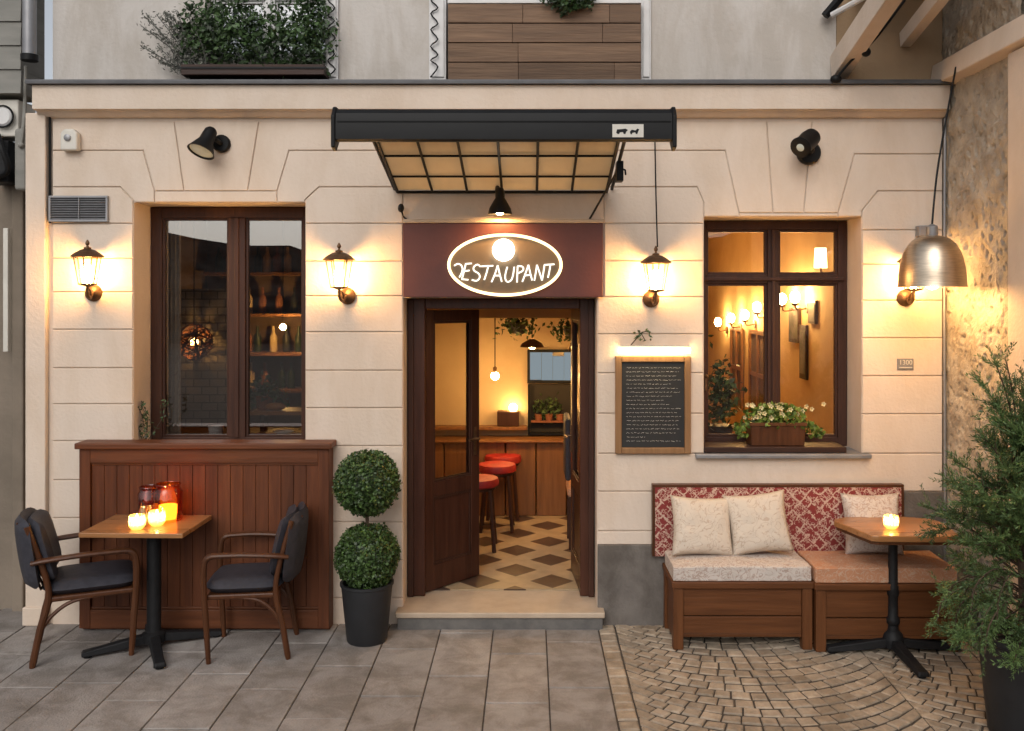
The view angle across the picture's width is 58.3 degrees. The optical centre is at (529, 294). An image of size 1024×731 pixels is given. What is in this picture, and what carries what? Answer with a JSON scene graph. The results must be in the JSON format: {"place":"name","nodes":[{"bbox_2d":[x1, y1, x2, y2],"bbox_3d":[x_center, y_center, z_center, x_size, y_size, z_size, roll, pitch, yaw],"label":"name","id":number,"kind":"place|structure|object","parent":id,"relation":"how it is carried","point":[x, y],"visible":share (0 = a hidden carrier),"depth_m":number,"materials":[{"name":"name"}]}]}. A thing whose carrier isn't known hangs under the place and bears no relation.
{"place":"outdoors","nodes":[
{"label":"outdoors","id":0,"kind":"place"},
{"bbox_2d":[28,0,324,104],"label":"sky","id":1,"kind":"structure","parent":0,"point":[48,3],"materials":[{"name":"white"}]},
{"bbox_2d":[181,221,206,288],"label":"side wall","id":2,"kind":"structure","parent":0,"point":[187,254],"depth_m":8.40,"materials":[{"name":"paint"}]},
{"bbox_2d":[181,289,226,427],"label":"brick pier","id":3,"kind":"structure","parent":0,"point":[203,392],"depth_m":7.20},
{"bbox_2d":[207,221,300,427],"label":"back wall","id":4,"kind":"structure","parent":0,"point":[273,235],"depth_m":8.75,"materials":[{"name":"brown paint"}]},
{"bbox_2d":[203,272,300,392],"bbox_3d":[-2.085,0.345,8.580,1.830,1.110,0.320,0,0,0],"label":"back shelf","id":5,"kind":"object","parent":4,"relation":"attached to","point":[296,389],"visible":0.06,"depth_m":8.42,"materials":[{"name":"brown wood"}]},
{"bbox_2d":[215,247,222,271],"bbox_3d":[-2.900,-0.331,8.560,0.072,0.240,0.072,0,0,0],"label":"bottle","id":6,"kind":"object","parent":5,"relation":"on","point":[218,262],"visible":0.88,"depth_m":8.54,"materials":[{"name":"black glass"}]},
{"bbox_2d":[254,326,260,351],"bbox_3d":[-2.541,0.409,8.560,0.072,0.240,0.072,0,0,0],"label":"bottle","id":7,"kind":"object","parent":5,"relation":"on","point":[257,341],"visible":1,"depth_m":8.53,"materials":[{"name":"green glass"}]},
{"bbox_2d":[254,247,261,271],"bbox_3d":[-2.535,-0.331,8.560,0.072,0.240,0.072,0,0,0],"label":"bottle","id":8,"kind":"object","parent":5,"relation":"on","point":[258,262],"visible":0.88,"depth_m":8.53,"materials":[{"name":"black glass"}]},
{"bbox_2d":[259,287,265,312],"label":"bottle","id":9,"kind":"object","parent":5,"relation":"on","point":[262,302],"visible":0.88,"depth_m":8.53,"materials":[{"name":"glass"}]},
{"bbox_2d":[263,247,270,271],"bbox_3d":[-2.450,-0.331,8.560,0.072,0.240,0.072,0,0,0],"label":"bottle","id":10,"kind":"object","parent":5,"relation":"on","point":[267,262],"visible":0.88,"depth_m":8.54,"materials":[{"name":"glass"}]},
{"bbox_2d":[270,326,276,351],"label":"bottle","id":11,"kind":"object","parent":5,"relation":"on","point":[273,341],"visible":1,"depth_m":8.53,"materials":[{"name":"glass"}]},
{"bbox_2d":[273,247,280,271],"bbox_3d":[-2.358,-0.331,8.560,0.072,0.240,0.072,0,0,0],"label":"bottle","id":12,"kind":"object","parent":5,"relation":"on","point":[277,262],"visible":0.88,"depth_m":8.53,"materials":[{"name":"glass"}]},
{"bbox_2d":[275,287,282,312],"bbox_3d":[-2.339,0.049,8.560,0.072,0.240,0.072,0,0,0],"label":"bottle","id":13,"kind":"object","parent":5,"relation":"on","point":[279,303],"visible":0.88,"depth_m":8.54,"materials":[{"name":"glass"}]},
{"bbox_2d":[278,362,284,388],"bbox_3d":[-2.316,0.749,8.560,0.072,0.240,0.072,0,0,0],"label":"bottle","id":14,"kind":"object","parent":5,"relation":"on","point":[281,379],"visible":0.97,"depth_m":8.53,"materials":[{"name":"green glass"}]},
{"bbox_2d":[283,326,289,351],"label":"bottle","id":15,"kind":"object","parent":5,"relation":"on","point":[286,341],"visible":0.96,"depth_m":8.53,"materials":[{"name":"glass"}]},
{"bbox_2d":[284,247,290,271],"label":"bottle","id":16,"kind":"object","parent":5,"relation":"on","point":[287,262],"visible":0.88,"depth_m":8.53,"materials":[{"name":"glass"}]},
{"bbox_2d":[287,362,294,388],"bbox_3d":[-2.226,0.749,8.560,0.072,0.240,0.072,0,0,0],"label":"bottle","id":17,"kind":"object","parent":5,"relation":"on","point":[291,379],"visible":1,"depth_m":8.54,"materials":[{"name":"green glass"}]},
{"bbox_2d":[291,287,297,312],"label":"bottle","id":18,"kind":"object","parent":5,"relation":"on","point":[294,303],"visible":0.88,"depth_m":8.53,"materials":[{"name":"glass"}]},
{"bbox_2d":[0,608,617,730],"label":"pavement","id":19,"kind":"structure","parent":0,"point":[263,699],"depth_m":5.09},
{"bbox_2d":[14,507,139,668],"bbox_3d":[-2.742,1.724,5.577,0.680,0.857,0.566,0,0,-24],"label":"armchair","id":20,"kind":"object","parent":19,"relation":"on","point":[39,552],"visible":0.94,"depth_m":5.39,"materials":[{"name":"grey leather"}]},
{"bbox_2d":[79,515,221,669],"bbox_3d":[-2.338,1.775,5.626,0.716,0.750,0.616,0,0,16],"label":"cafe table","id":21,"kind":"object","parent":19,"relation":"on","point":[154,635],"visible":0.94,"depth_m":5.57,"materials":[{"name":"brown wood"}]},
{"bbox_2d":[128,513,145,529],"bbox_3d":[-2.350,1.355,5.490,0.099,0.089,0.099,0,0,0],"label":"candle","id":22,"kind":"object","parent":21,"relation":"on","point":[137,521],"visible":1,"depth_m":5.46,"materials":[{"name":"yellow glass"}]},
{"bbox_2d":[148,509,165,526],"bbox_3d":[-2.267,1.353,5.580,0.104,0.093,0.104,0,0,0],"label":"candle","id":23,"kind":"object","parent":21,"relation":"on","point":[156,517],"visible":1,"depth_m":5.54,"materials":[{"name":"yellow glass"}]},
{"bbox_2d":[153,481,182,520],"bbox_3d":[-2.252,1.285,5.710,0.176,0.228,0.176,0,0,0],"label":"glass jar","id":24,"kind":"object","parent":21,"relation":"on","point":[170,509],"visible":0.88,"depth_m":5.68,"materials":[{"name":"yellow glass"}]},
{"bbox_2d":[74,439,335,628],"bbox_3d":[-2.081,1.546,5.917,1.636,1.207,0.164,0,0,0],"label":"boarded counter","id":25,"kind":"object","parent":19,"relation":"on","point":[235,485],"visible":0.83,"depth_m":5.88,"materials":[{"name":"brown wood"}]},
{"bbox_2d":[138,399,168,438],"bbox_3d":[-2.531,0.817,6.107,0.259,0.353,0.113,0,0,0],"label":"sprig","id":26,"kind":"object","parent":25,"relation":"on","point":[145,418],"visible":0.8,"depth_m":6.09,"materials":[{"name":"green plant"}]},
{"bbox_2d":[200,501,308,664],"bbox_3d":[-1.652,1.724,5.596,0.585,0.857,0.532,0,0,-7],"label":"armchair","id":27,"kind":"object","parent":19,"relation":"on","point":[250,581],"visible":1,"depth_m":5.41,"materials":[{"name":"grey fabric"}]},
{"bbox_2d":[331,447,402,646],"bbox_3d":[-1.011,1.549,5.721,0.440,1.202,0.440,0,0,0],"label":"topiary","id":28,"kind":"object","parent":19,"relation":"on","point":[366,484],"visible":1,"depth_m":5.60,"materials":[{"name":"plant"}]},
{"bbox_2d":[435,318,570,507],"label":"back wall","id":29,"kind":"structure","parent":0,"point":[506,388],"depth_m":8.75,"materials":[{"name":"paint"}]},
{"bbox_2d":[435,425,526,429],"bbox_3d":[-0.549,1.252,8.674,1.042,0.029,0.148,0,0,0],"label":"wall shelf","id":30,"kind":"object","parent":29,"relation":"attached to","point":[463,427],"depth_m":8.60,"materials":[{"name":"brown wood"}]},
{"bbox_2d":[497,410,518,425],"bbox_3d":[-0.206,1.166,8.685,0.206,0.140,0.110,0,0,0],"label":"wooden radio","id":31,"kind":"object","parent":30,"relation":"on","point":[507,418],"visible":1,"depth_m":8.63,"materials":[{"name":"brown wood"}]},
{"bbox_2d":[527,349,570,382],"bbox_3d":[0.214,0.676,8.720,0.478,0.317,0.061,0,0,0],"label":"wall screen","id":32,"kind":"object","parent":29,"relation":"attached to","point":[556,369],"depth_m":8.70,"materials":[{"name":"black paint"}]},
{"bbox_2d":[528,384,570,434],"bbox_3d":[0.214,1.086,8.704,0.468,0.477,0.120,0,0,0],"label":"planted recess","id":33,"kind":"object","parent":29,"relation":"attached to","point":[549,405],"visible":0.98,"depth_m":8.73,"materials":[{"name":"black paint"}]},
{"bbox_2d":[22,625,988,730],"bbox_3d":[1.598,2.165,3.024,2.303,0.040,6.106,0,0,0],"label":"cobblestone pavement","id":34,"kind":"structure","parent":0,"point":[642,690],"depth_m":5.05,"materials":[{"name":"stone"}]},
{"bbox_2d":[0,0,44,610],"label":"neighbouring house","id":35,"kind":"structure","parent":34,"relation":"on","point":[12,362],"depth_m":6.24,"materials":[{"name":"grey"}]},
{"bbox_2d":[0,140,14,185],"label":"cable box","id":36,"kind":"object","parent":35,"relation":"attached to","point":[8,180],"visible":0.48,"depth_m":6.10,"materials":[{"name":"black metal"}]},
{"bbox_2d":[0,100,35,178],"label":"meter box","id":37,"kind":"object","parent":35,"relation":"attached to","point":[11,111],"visible":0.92,"depth_m":6.06,"materials":[{"name":"white plastic"}]},
{"bbox_2d":[15,66,27,191],"bbox_3d":[-3.329,-1.093,6.124,0.114,0.808,0.311,0,0,0],"label":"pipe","id":38,"kind":"object","parent":35,"relation":"attached to","point":[20,159],"visible":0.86,"depth_m":6.02,"materials":[{"name":"grey metal"}]},
{"bbox_2d":[22,0,951,630],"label":"restaurant building","id":39,"kind":"structure","parent":34,"relation":"on","point":[748,90],"depth_m":6.00,"materials":[{"name":"beige paint"}]},
{"bbox_2d":[20,0,38,62],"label":"downpipe","id":40,"kind":"object","parent":39,"relation":"attached to","point":[29,33],"visible":1,"depth_m":5.92,"materials":[{"name":"grey metal"}]},
{"bbox_2d":[48,117,50,222],"bbox_3d":[-3.134,-0.820,5.992,0.014,0.700,0.016,0,0,0],"label":"cable","id":41,"kind":"object","parent":39,"relation":"attached to","point":[49,156],"visible":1,"depth_m":5.99,"materials":[{"name":"black paint"}]},
{"bbox_2d":[61,129,80,150],"bbox_3d":[-2.987,-1.006,5.963,0.110,0.140,0.072,0,0,0],"label":"alarm box","id":42,"kind":"object","parent":39,"relation":"attached to","point":[70,139],"visible":1,"depth_m":5.94,"materials":[{"name":"white plastic"}]},
{"bbox_2d":[48,196,108,221],"bbox_3d":[-2.944,-0.562,5.989,0.386,0.170,0.022,0,0,0],"label":"vent grille","id":43,"kind":"object","parent":39,"relation":"attached to","point":[78,208],"visible":1,"depth_m":5.98,"materials":[{"name":"grey metal"}]},
{"bbox_2d":[70,240,103,301],"bbox_3d":[-2.831,-0.155,5.883,0.203,0.396,0.236,0,0,-9],"label":"wall lantern","id":44,"kind":"object","parent":39,"relation":"attached to","point":[93,291],"depth_m":5.85,"materials":[{"name":"brown metal"}]},
{"bbox_2d":[167,221,180,433],"bbox_3d":[-2.522,0.215,6.442,0.147,1.570,0.036,0,0,0],"label":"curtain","id":45,"kind":"object","parent":39,"relation":"hanging from","point":[174,326],"visible":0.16,"depth_m":6.44,"materials":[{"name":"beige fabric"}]},
{"bbox_2d":[187,126,230,159],"bbox_3d":[-2.076,-0.976,5.896,0.176,0.216,0.273,0,0,19],"label":"spot lamp","id":46,"kind":"object","parent":39,"relation":"attached to","point":[206,143],"visible":1,"depth_m":5.86,"materials":[{"name":"black metal"}]},
{"bbox_2d":[151,207,305,438],"bbox_3d":[-2.032,0.222,6.296,1.116,1.647,0.088,0,0,0],"label":"window","id":47,"kind":"structure","parent":39,"relation":"in","point":[238,219],"depth_m":6.27,"materials":[{"name":"brown wood"}]},
{"bbox_2d":[173,0,341,78],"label":"window box","id":48,"kind":"object","parent":39,"relation":"on","point":[244,36],"visible":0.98,"depth_m":5.93,"materials":[{"name":"black paint"}]},
{"bbox_2d":[137,9,208,78],"bbox_3d":[-2.292,-1.625,5.942,0.479,0.469,0.158,0,0,0],"label":"silver shrub","id":49,"kind":"object","parent":48,"relation":"in","point":[185,57],"visible":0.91,"depth_m":5.93,"materials":[{"name":"grey plant"}]},
{"bbox_2d":[211,0,324,59],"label":"window","id":50,"kind":"structure","parent":39,"relation":"in","point":[253,2],"depth_m":6.16,"materials":[{"name":"white paint"}]},
{"bbox_2d":[323,243,355,304],"bbox_3d":[-1.217,-0.136,5.884,0.203,0.396,0.236,0,0,13],"label":"wall lantern","id":51,"kind":"object","parent":39,"relation":"attached to","point":[347,295],"depth_m":5.85,"materials":[{"name":"brown metal"}]},
{"bbox_2d":[430,0,438,76],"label":"festoon cable","id":52,"kind":"object","parent":39,"relation":"hanging from","point":[436,37],"visible":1,"depth_m":6.00,"materials":[{"name":"black paint"}]},
{"bbox_2d":[426,309,479,591],"bbox_3d":[-0.536,1.065,6.442,0.099,1.920,0.530,0,0,41],"label":"door","id":53,"kind":"structure","parent":39,"relation":"in","point":[452,501],"depth_m":6.46,"materials":[{"name":"brown wood"}]},
{"bbox_2d":[488,185,511,214],"bbox_3d":[-0.213,-0.609,5.870,0.155,0.199,0.229,0,0,-36],"label":"canopy lamp","id":54,"kind":"object","parent":39,"relation":"attached to","point":[499,205],"visible":1,"depth_m":5.80,"materials":[{"name":"black metal"}]},
{"bbox_2d":[403,219,603,296],"bbox_3d":[-0.172,-0.239,5.945,1.306,0.507,0.110,0,0,0],"label":"restaurant sign","id":55,"kind":"object","parent":39,"relation":"attached to","point":[502,257],"visible":1,"depth_m":5.96,"materials":[{"name":"red paint"}]},
{"bbox_2d":[331,107,676,218],"bbox_3d":[-0.143,-0.753,5.512,1.894,0.578,0.984,0,0,0],"label":"awning","id":56,"kind":"object","parent":39,"relation":"attached to","point":[488,151],"visible":0.98,"depth_m":5.26,"materials":[{"name":"black paint"}]},
{"bbox_2d":[448,0,641,78],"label":"wood paneling","id":57,"kind":"structure","parent":39,"relation":"on","point":[512,39],"depth_m":5.95,"materials":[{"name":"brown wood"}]},
{"bbox_2d":[539,0,595,17],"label":"trailing plant","id":58,"kind":"object","parent":57,"relation":"on","point":[566,4],"visible":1,"depth_m":5.90,"materials":[{"name":"green plant"}]},
{"bbox_2d":[564,309,579,591],"bbox_3d":[0.315,1.065,6.509,0.099,1.920,0.530,0,0,-4],"label":"door","id":59,"kind":"structure","parent":39,"relation":"in","point":[575,313],"depth_m":6.59,"materials":[{"name":"brown wood"}]},
{"bbox_2d":[615,345,690,453],"bbox_3d":[0.801,0.680,5.962,0.490,0.706,0.074,0,0,0],"label":"menu board","id":60,"kind":"object","parent":39,"relation":"attached to","point":[652,404],"visible":1,"depth_m":5.98,"materials":[{"name":"brown wood"}]},
{"bbox_2d":[640,246,670,307],"bbox_3d":[0.803,-0.116,5.882,0.203,0.396,0.236,0,0,-6],"label":"wall lantern","id":61,"kind":"object","parent":39,"relation":"attached to","point":[651,298],"depth_m":5.85,"materials":[{"name":"brown metal"}]},
{"bbox_2d":[654,142,657,246],"bbox_3d":[0.811,-0.751,5.915,0.011,0.892,0.140,0,0,0],"label":"cable","id":62,"kind":"object","parent":39,"relation":"hanging from","point":[656,193],"visible":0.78,"depth_m":5.92,"materials":[{"name":"black paint"}]},
{"bbox_2d":[651,483,903,555],"bbox_3d":[1.604,1.458,5.948,1.627,0.465,0.067,0,0,0],"label":"bench backrest","id":63,"kind":"object","parent":39,"relation":"attached to","point":[813,511],"visible":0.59,"depth_m":5.93,"materials":[{"name":"red fabric"}]},
{"bbox_2d":[733,401,825,445],"bbox_3d":[1.657,0.847,6.118,0.584,0.292,0.303,0,0,0],"label":"flower trough","id":64,"kind":"object","parent":39,"relation":"on","point":[774,429],"visible":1,"depth_m":6.05,"materials":[{"name":"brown wood"}]},
{"bbox_2d":[695,221,871,458],"bbox_3d":[1.649,0.277,6.148,1.142,1.571,0.385,0,0,0],"label":"window","id":65,"kind":"structure","parent":39,"relation":"in","point":[716,445],"depth_m":6.27,"materials":[{"name":"brown wood"}]},
{"bbox_2d":[790,129,820,164],"bbox_3d":[1.776,-0.958,5.892,0.166,0.217,0.300,0,0,28],"label":"spot lamp","id":66,"kind":"object","parent":39,"relation":"attached to","point":[805,148],"visible":1,"depth_m":5.82,"materials":[{"name":"black metal"}]},
{"bbox_2d":[822,0,948,78],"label":"eaves","id":67,"kind":"object","parent":39,"relation":"on","point":[871,19],"visible":0.91,"depth_m":5.67,"materials":[{"name":"beige paint"}]},
{"bbox_2d":[830,0,905,82],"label":"eaves cable","id":68,"kind":"object","parent":67,"relation":"attached to","point":[838,78],"visible":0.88,"depth_m":5.71,"materials":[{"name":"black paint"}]},
{"bbox_2d":[897,359,913,369],"bbox_3d":[2.451,0.451,5.994,0.106,0.072,0.012,0,0,0],"label":"house number plate","id":69,"kind":"object","parent":39,"relation":"attached to","point":[905,364],"visible":1,"depth_m":5.99,"materials":[{"name":"grey metal"}]},
{"bbox_2d":[897,258,922,306],"bbox_3d":[2.451,-0.123,5.881,0.203,0.396,0.236,0,0,0],"label":"wall lantern","id":70,"kind":"object","parent":39,"relation":"attached to","point":[905,297],"depth_m":5.97,"materials":[{"name":"brown metal"}]},
{"bbox_2d":[943,118,946,561],"bbox_3d":[2.701,0.500,5.979,0.020,3.300,0.020,0,0,0],"label":"drainpipe","id":71,"kind":"object","parent":39,"relation":"attached to","point":[944,322],"visible":0.61,"depth_m":5.97,"materials":[{"name":"grey metal"}]},
{"bbox_2d":[662,551,813,649],"bbox_3d":[1.290,1.891,5.760,0.860,0.518,0.420,0,0,0],"label":"storage bench","id":72,"kind":"object","parent":34,"relation":"on","point":[770,583],"visible":0.94,"depth_m":5.58,"materials":[{"name":"brown wood"}]},
{"bbox_2d":[670,495,732,555],"bbox_3d":[1.089,1.463,5.814,0.410,0.372,0.209,0,0,0],"label":"pillow","id":73,"kind":"object","parent":72,"relation":"on","point":[701,526],"visible":1,"depth_m":5.75,"materials":[{"name":"beige fabric"}]},
{"bbox_2d":[722,489,793,554],"bbox_3d":[1.443,1.443,5.810,0.421,0.408,0.205,0,0,0],"label":"pillow","id":74,"kind":"object","parent":72,"relation":"on","point":[758,522],"visible":0.99,"depth_m":5.75,"materials":[{"name":"beige fabric"}]},
{"bbox_2d":[797,550,957,651],"bbox_3d":[2.147,1.892,5.742,0.866,0.517,0.455,0,0,0],"label":"storage bench","id":75,"kind":"object","parent":34,"relation":"on","point":[851,585],"visible":0.73,"depth_m":5.54,"materials":[{"name":"brown wood"}]},
{"bbox_2d":[840,492,903,554],"bbox_3d":[2.174,1.456,5.833,0.372,0.388,0.180,0,0,0],"label":"pillow","id":76,"kind":"object","parent":75,"relation":"on","point":[867,505],"visible":0.59,"depth_m":5.80,"materials":[{"name":"fabric"}]},
{"bbox_2d":[826,517,961,678],"bbox_3d":[2.209,1.774,5.555,0.690,0.752,0.665,0,0,43],"label":"cafe table","id":77,"kind":"object","parent":34,"relation":"on","point":[873,530],"visible":0.83,"depth_m":5.51,"materials":[{"name":"brown wood"}]},
{"bbox_2d":[883,514,898,528],"bbox_3d":[2.163,1.357,5.500,0.091,0.081,0.091,0,0,0],"label":"candle","id":78,"kind":"object","parent":77,"relation":"on","point":[890,521],"visible":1,"depth_m":5.47,"materials":[{"name":"yellow glass"}]},
{"bbox_2d":[914,340,1023,730],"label":"potted conifer","id":79,"kind":"object","parent":34,"relation":"on","point":[999,639],"visible":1,"depth_m":4.48,"materials":[{"name":"plant"}]},
{"bbox_2d":[931,0,1023,650],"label":"roughcast wall","id":80,"kind":"structure","parent":34,"relation":"on","point":[983,47],"depth_m":5.52,"materials":[{"name":"beige paint"}]},
{"bbox_2d":[897,67,967,288],"bbox_3d":[2.423,-0.722,5.486,0.434,1.379,0.400,0,0,0],"label":"dome pendant","id":81,"kind":"object","parent":80,"relation":"hanging from","point":[932,259],"visible":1,"depth_m":5.35,"materials":[{"name":"silver metal"}]},
{"bbox_2d":[433,508,578,589],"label":"floor","id":82,"kind":"structure","parent":0,"point":[533,553],"depth_m":7.11,"materials":[{"name":"tile"}]},
{"bbox_2d":[181,428,300,433],"bbox_3d":[-1.975,1.521,6.710,1.550,1.022,0.580,0,0,0],"label":"display counter","id":83,"kind":"object","parent":82,"relation":"on","point":[206,430],"visible":0.04,"depth_m":6.84,"materials":[{"name":"brown wood"}]},
{"bbox_2d":[250,407,300,414],"bbox_3d":[-1.650,0.866,6.850,0.800,0.028,0.260,0,0,0],"label":"raised board","id":84,"kind":"object","parent":83,"relation":"on","point":[291,411],"visible":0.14,"depth_m":6.72,"materials":[{"name":"brown wood"}]},
{"bbox_2d":[250,371,290,421],"bbox_3d":[-1.980,0.750,6.855,0.405,0.388,0.339,0,0,0],"label":"houseplant","id":85,"kind":"object","parent":84,"relation":"on","point":[263,398],"visible":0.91,"depth_m":6.81,"materials":[{"name":"green plant"}]},
{"bbox_2d":[479,474,498,552],"bbox_3d":[-0.418,1.745,7.373,0.340,0.577,0.340,0,0,0],"label":"bar stool","id":86,"kind":"object","parent":82,"relation":"on","point":[488,483],"visible":0.48,"depth_m":7.25,"materials":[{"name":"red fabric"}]},
{"bbox_2d":[479,461,515,532],"bbox_3d":[-0.287,1.745,7.972,0.340,0.577,0.340,0,0,0],"label":"bar stool","id":87,"kind":"object","parent":82,"relation":"on","point":[506,469],"visible":0.9,"depth_m":7.85,"materials":[{"name":"red leather"}]},
{"bbox_2d":[435,435,565,515],"bbox_3d":[-0.228,1.684,8.570,1.685,0.696,0.340,0,0,0],"label":"bar counter","id":88,"kind":"object","parent":82,"relation":"on","point":[541,483],"visible":0.34,"depth_m":8.44,"materials":[{"name":"brown wood"}]},
{"bbox_2d":[485,452,520,520],"bbox_3d":[-0.247,1.745,8.403,0.340,0.577,0.340,0,0,0],"label":"bar stool","id":89,"kind":"object","parent":82,"relation":"on","point":[514,458],"visible":0.59,"depth_m":8.28,"materials":[{"name":"red leather"}]},
{"bbox_3d":[1.250,1.612,6.925,1.000,0.840,0.750,0,0,0],"label":"side table","id":90,"kind":"object","parent":82,"relation":"on","visible":0},
{"bbox_2d":[708,334,747,432],"bbox_3d":[1.447,0.745,7.005,0.410,0.889,0.394,0,0,-27],"label":"houseplant","id":91,"kind":"object","parent":90,"relation":"on","point":[719,394],"visible":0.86,"depth_m":6.96,"materials":[{"name":"green plant"}]},
{"bbox_2d":[563,412,570,549],"bbox_3d":[0.485,1.507,7.500,0.410,1.050,0.400,0,0,0],"label":"dining chair","id":92,"kind":"object","parent":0,"point":[567,446],"visible":0.45,"depth_m":7.31,"materials":[{"name":"fabric"}]},
{"bbox_2d":[708,233,832,432],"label":"side wall","id":93,"kind":"structure","parent":0,"point":[735,252],"depth_m":8.73,"materials":[{"name":"paint"}]},
{"bbox_2d":[730,326,743,410],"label":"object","id":94,"kind":"structure","parent":93,"relation":"attached to","point":[736,345],"depth_m":10.69,"materials":[{"name":"brown paint"}]},
{"bbox_2d":[748,329,762,417],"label":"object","id":95,"kind":"structure","parent":93,"relation":"attached to","point":[755,367],"depth_m":9.88,"materials":[{"name":"brown paint"}]},
{"bbox_2d":[789,307,800,342],"bbox_3d":[2.425,0.275,8.415,0.027,0.320,0.320,0,0,0],"label":"wall picture","id":96,"kind":"object","parent":93,"relation":"attached to","point":[794,318],"depth_m":8.37,"materials":[{"name":"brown wood"}]},
{"bbox_2d":[790,291,807,313],"bbox_3d":[2.354,0.064,8.037,0.150,0.198,0.090,0,0,0],"label":"globe sconce","id":97,"kind":"object","parent":93,"relation":"attached to","point":[794,296],"visible":1,"depth_m":8.01,"materials":[{"name":"white glass"}]},
{"bbox_2d":[799,325,807,379],"bbox_3d":[2.425,0.505,8.138,0.027,0.480,0.200,0,0,0],"label":"wall picture","id":98,"kind":"object","parent":93,"relation":"attached to","point":[803,351],"depth_m":8.10,"materials":[{"name":"brown wood"}]},
{"bbox_2d":[808,300,817,323],"bbox_3d":[2.425,0.146,7.878,0.027,0.200,0.200,0,0,0],"label":"wall picture","id":99,"kind":"object","parent":93,"relation":"attached to","point":[812,311],"depth_m":7.83,"materials":[{"name":"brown wood"}]},
{"bbox_2d":[814,248,832,271],"bbox_3d":[2.349,-0.270,7.300,0.183,0.209,0.104,0,0,0],"label":"shade sconce","id":100,"kind":"object","parent":93,"relation":"attached to","point":[820,258],"visible":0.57,"depth_m":7.26,"materials":[{"name":"white metal"}]},
{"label":"ceiling","id":101,"kind":"structure","parent":0,"visible":0},
{"bbox_2d":[181,221,213,359],"bbox_3d":[-2.581,-0.147,7.049,0.285,1.301,0.284,0,0,0],"label":"wicker lamp","id":102,"kind":"object","parent":101,"relation":"hanging from","point":[201,350],"visible":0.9,"depth_m":6.99,"materials":[{"name":"brown wicker"}]},
{"bbox_2d":[491,318,498,379],"bbox_3d":[-0.309,-0.024,8.100,0.070,1.548,0.070,0,0,0],"label":"pendant bulb","id":103,"kind":"object","parent":101,"relation":"hanging from","point":[494,375],"visible":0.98,"depth_m":8.10,"materials":[{"name":"white glass"}]},
{"bbox_2d":[493,318,544,339],"bbox_3d":[-0.079,-0.194,8.210,0.424,1.207,0.399,0,0,27],"label":"hanging plant","id":104,"kind":"object","parent":101,"relation":"hanging from","point":[516,326],"visible":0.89,"depth_m":8.16,"materials":[{"name":"green plant"}]},
{"bbox_2d":[520,318,543,348],"bbox_3d":[0.017,-0.172,7.700,0.200,1.252,0.200,0,0,0],"label":"shade pendant","id":105,"kind":"object","parent":101,"relation":"hanging from","point":[531,343],"visible":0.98,"depth_m":7.65,"materials":[{"name":"brown metal"}]},
{"bbox_2d":[547,318,570,343],"bbox_3d":[0.401,-0.160,8.211,0.465,1.275,0.401,0,0,36],"label":"hanging plant","id":106,"kind":"object","parent":101,"relation":"hanging from","point":[566,329],"visible":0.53,"depth_m":8.16,"materials":[{"name":"green plant"}]},
{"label":"partition wall","id":107,"kind":"structure","parent":0,"visible":0},
{"bbox_2d":[427,298,579,317],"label":"ceiling beam","id":108,"kind":"structure","parent":107,"relation":"attached to","point":[524,313],"depth_m":7.30,"materials":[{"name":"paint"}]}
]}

